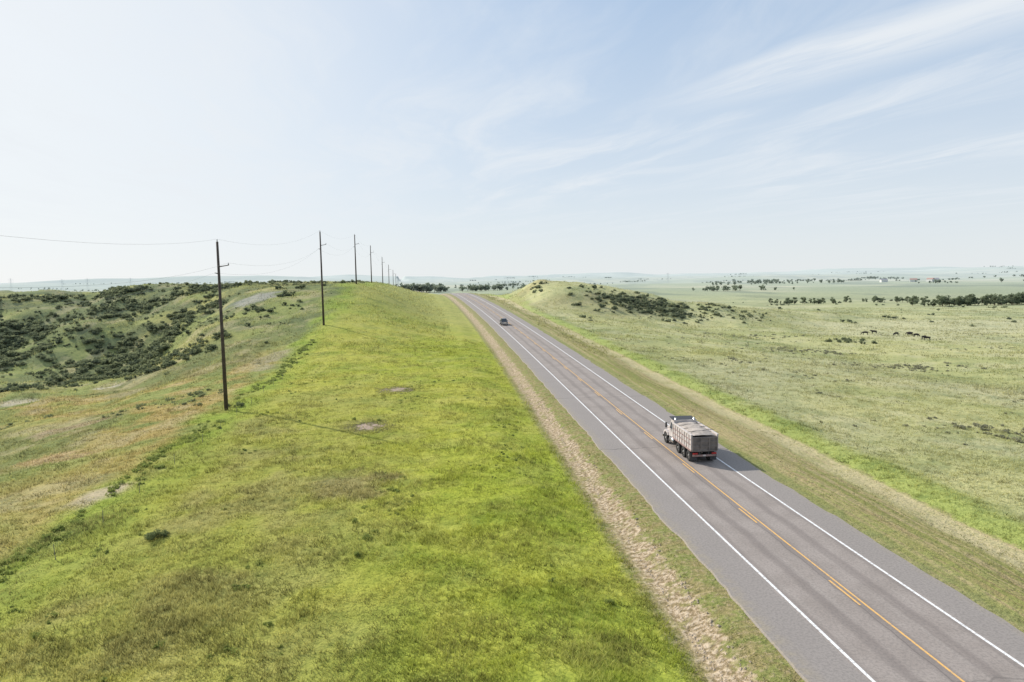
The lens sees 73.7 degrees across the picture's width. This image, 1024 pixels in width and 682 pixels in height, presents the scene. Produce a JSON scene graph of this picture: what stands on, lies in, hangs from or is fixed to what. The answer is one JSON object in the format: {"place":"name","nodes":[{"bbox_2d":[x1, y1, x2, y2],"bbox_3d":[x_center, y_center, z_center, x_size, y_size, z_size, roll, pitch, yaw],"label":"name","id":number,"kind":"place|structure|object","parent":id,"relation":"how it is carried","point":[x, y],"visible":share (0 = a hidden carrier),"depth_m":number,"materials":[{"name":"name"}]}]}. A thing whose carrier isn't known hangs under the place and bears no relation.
{"place":"outdoors","nodes":[
{"label":"outdoors","id":0,"kind":"place"},
{"bbox_2d":[500,318,507,324],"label":"pickup truck","id":1,"kind":"object","parent":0,"point":[503,320],"visible":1,"depth_m":203.94,"materials":[{"name":"paint"}]},
{"bbox_2d":[0,266,1023,681],"bbox_3d":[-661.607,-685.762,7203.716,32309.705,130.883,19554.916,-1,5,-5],"label":"ground","id":2,"kind":"structure","parent":0,"point":[470,326],"depth_m":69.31,"materials":[{"name":"green plant"}]},
{"bbox_2d":[143,529,161,539],"bbox_3d":[-24.929,13.490,47.161,1.232,0.812,1.411,-1,5,-5],"label":"shrub","id":3,"kind":"object","parent":2,"relation":"on","point":[151,535],"visible":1,"depth_m":47.14,"materials":[{"name":"green plant"}]},
{"bbox_2d":[0,332,314,581],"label":"fence line weeds","id":4,"kind":"object","parent":2,"relation":"on","point":[155,457],"visible":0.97,"depth_m":61.76,"materials":[{"name":"green plant"}]},
{"bbox_2d":[0,314,328,592],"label":"wire fence","id":5,"kind":"object","parent":2,"relation":"on","point":[151,472],"visible":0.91,"depth_m":60.23,"materials":[{"name":"metal"}]},
{"bbox_2d":[161,529,169,536],"bbox_3d":[-24.481,13.495,47.939,0.748,0.497,0.874,-1,5,-5],"label":"shrub","id":6,"kind":"object","parent":2,"relation":"on","point":[164,533],"visible":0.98,"depth_m":47.80,"materials":[{"name":"green plant"}]},
{"bbox_2d":[0,281,366,429],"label":"scattered shrubs","id":7,"kind":"object","parent":2,"relation":"on","point":[201,393],"visible":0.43,"depth_m":177.20,"materials":[{"name":"green plant"}]},
{"bbox_2d":[0,279,368,392],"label":"shrub thicket","id":8,"kind":"object","parent":2,"relation":"on","point":[157,345],"visible":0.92,"depth_m":217.45,"materials":[{"name":"green plant"}]},
{"bbox_2d":[216,240,228,410],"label":"utility pole","id":9,"kind":"object","parent":2,"relation":"on","point":[225,393],"visible":0.92,"depth_m":91.98,"materials":[{"name":"brown wood"}]},
{"bbox_2d":[234,401,244,406],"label":"shrub","id":10,"kind":"object","parent":2,"relation":"on","point":[239,404],"visible":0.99,"depth_m":94.71,"materials":[{"name":"green plant"}]},
{"bbox_2d":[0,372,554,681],"bbox_3d":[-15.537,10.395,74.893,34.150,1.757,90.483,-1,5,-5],"label":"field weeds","id":11,"kind":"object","parent":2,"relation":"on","point":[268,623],"visible":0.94,"depth_m":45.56,"materials":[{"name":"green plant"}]},
{"bbox_2d":[318,232,325,324],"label":"utility pole","id":12,"kind":"object","parent":2,"relation":"on","point":[323,318],"visible":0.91,"depth_m":167.70,"materials":[{"name":"brown wood"}]},
{"bbox_2d":[353,234,358,283],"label":"utility pole","id":13,"kind":"object","parent":2,"relation":"on","point":[355,261],"visible":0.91,"depth_m":244.20,"materials":[{"name":"brown wood"}]},
{"bbox_2d":[0,230,392,308],"bbox_3d":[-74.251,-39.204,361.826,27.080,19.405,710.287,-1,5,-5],"label":"power lines","id":14,"kind":"object","parent":13,"relation":"attached to","point":[136,281],"visible":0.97,"depth_m":59.25,"materials":[{"name":"metal"}]},
{"bbox_2d":[362,533,372,539],"bbox_3d":[-9.854,13.351,46.662,0.831,0.442,0.868,-1,5,-5],"label":"weed clump","id":15,"kind":"object","parent":2,"relation":"on","point":[367,536],"visible":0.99,"depth_m":46.52,"materials":[{"name":"green plant"}]},
{"bbox_2d":[369,246,372,282],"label":"utility pole","id":16,"kind":"object","parent":2,"relation":"on","point":[370,262],"visible":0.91,"depth_m":323.08,"materials":[{"name":"brown wood"}]},
{"bbox_2d":[395,282,449,291],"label":"tree row","id":17,"kind":"object","parent":2,"relation":"on","point":[428,287],"visible":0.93,"depth_m":1168.28,"materials":[{"name":"green plant"}]},
{"bbox_2d":[458,284,507,291],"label":"tree row","id":18,"kind":"object","parent":2,"relation":"on","point":[473,287],"visible":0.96,"depth_m":1150.85,"materials":[{"name":"green plant"}]},
{"bbox_2d":[0,279,1023,423],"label":"rough grass","id":19,"kind":"structure","parent":2,"relation":"on","point":[1011,393],"depth_m":196.03,"materials":[{"name":"green plant"}]},
{"bbox_2d":[18,266,1023,290],"bbox_3d":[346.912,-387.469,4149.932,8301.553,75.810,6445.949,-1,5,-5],"label":"distant trees","id":20,"kind":"object","parent":2,"relation":"on","point":[758,281],"visible":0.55,"depth_m":2083.57,"materials":[{"name":"green plant"}]},
{"bbox_2d":[530,281,546,292],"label":"mound shrub thicket","id":21,"kind":"object","parent":2,"relation":"on","point":[538,286],"visible":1,"depth_m":322.58,"materials":[{"name":"green plant"}]},
{"bbox_2d":[604,598,613,603],"bbox_3d":[5.416,14.518,38.116,0.635,0.325,0.555,-1,5,-5],"label":"weed clump","id":22,"kind":"object","parent":2,"relation":"on","point":[609,600],"visible":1,"depth_m":38.00,"materials":[{"name":"green plant"}]},
{"bbox_2d":[496,344,752,681],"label":"soil clods","id":23,"kind":"object","parent":2,"relation":"on","point":[727,646],"visible":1,"depth_m":40.24,"materials":[{"name":"beige soil"}]},
{"bbox_2d":[566,284,731,323],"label":"mound shrub thicket","id":24,"kind":"object","parent":2,"relation":"on","point":[628,300],"visible":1,"depth_m":295.23,"materials":[{"name":"green plant"}]},
{"bbox_2d":[650,304,771,322],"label":"mound shrub thicket","id":25,"kind":"object","parent":2,"relation":"on","point":[733,317],"visible":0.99,"depth_m":291.50,"materials":[{"name":"green plant"}]},
{"bbox_2d":[692,284,794,290],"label":"tree row","id":26,"kind":"object","parent":2,"relation":"on","point":[734,287],"visible":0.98,"depth_m":902.12,"materials":[{"name":"green plant"}]},
{"bbox_2d":[677,331,809,340],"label":"pasture brush","id":27,"kind":"object","parent":2,"relation":"on","point":[755,335],"visible":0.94,"depth_m":236.39,"materials":[{"name":"green plant"}]},
{"bbox_2d":[577,297,1023,444],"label":"pasture weeds","id":28,"kind":"object","parent":2,"relation":"on","point":[953,423],"visible":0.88,"depth_m":156.10,"materials":[{"name":"green plant"}]},
{"bbox_2d":[763,347,856,354],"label":"pasture brush","id":29,"kind":"object","parent":2,"relation":"on","point":[825,350],"visible":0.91,"depth_m":186.29,"materials":[{"name":"green plant"}]},
{"bbox_2d":[768,295,919,303],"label":"tree row","id":30,"kind":"object","parent":2,"relation":"on","point":[833,301],"visible":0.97,"depth_m":494.12,"materials":[{"name":"green plant"}]},
{"bbox_2d":[825,337,876,343],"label":"pasture shrubs","id":31,"kind":"object","parent":2,"relation":"on","point":[848,340],"visible":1,"depth_m":218.42,"materials":[{"name":"green plant"}]},
{"bbox_2d":[732,299,1016,326],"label":"pasture scrub","id":32,"kind":"object","parent":2,"relation":"on","point":[843,320],"visible":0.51,"depth_m":342.53,"materials":[{"name":"green plant"}]},
{"bbox_2d":[832,361,986,371],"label":"pasture brush","id":33,"kind":"object","parent":2,"relation":"on","point":[916,366],"visible":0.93,"depth_m":157.84,"materials":[{"name":"green plant"}]},
{"bbox_2d":[926,278,934,281],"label":"farmhouse","id":34,"kind":"object","parent":2,"relation":"on","point":[930,279],"visible":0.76,"depth_m":1542.64,"materials":[{"name":"white"}]},
{"bbox_2d":[908,292,1023,305],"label":"trees","id":35,"kind":"object","parent":2,"relation":"on","point":[1012,299],"visible":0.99,"depth_m":430.16,"materials":[{"name":"green plant"}]},
{"bbox_2d":[953,423,1023,442],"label":"pasture brush","id":36,"kind":"object","parent":2,"relation":"on","point":[1019,440],"visible":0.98,"depth_m":83.27,"materials":[{"name":"green plant"}]},
{"bbox_2d":[0,0,1023,282],"label":"sky","id":37,"kind":"structure","parent":0,"point":[452,138],"materials":[{"name":"blue"}]},
{"bbox_2d":[417,291,1023,681],"bbox_3d":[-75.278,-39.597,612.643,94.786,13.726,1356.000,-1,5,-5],"label":"highway road","id":38,"kind":"structure","parent":0,"point":[816,593],"depth_m":42.15,"materials":[{"name":"grey asphalt"}]},
{"bbox_2d":[662,415,718,460],"bbox_3d":[17.460,9.351,67.621,3.020,3.150,8.820,-1,6,-6],"label":"dump truck","id":39,"kind":"object","parent":38,"relation":"on","point":[692,438],"visible":1,"depth_m":64.86,"materials":[{"name":"metal"}]}
]}

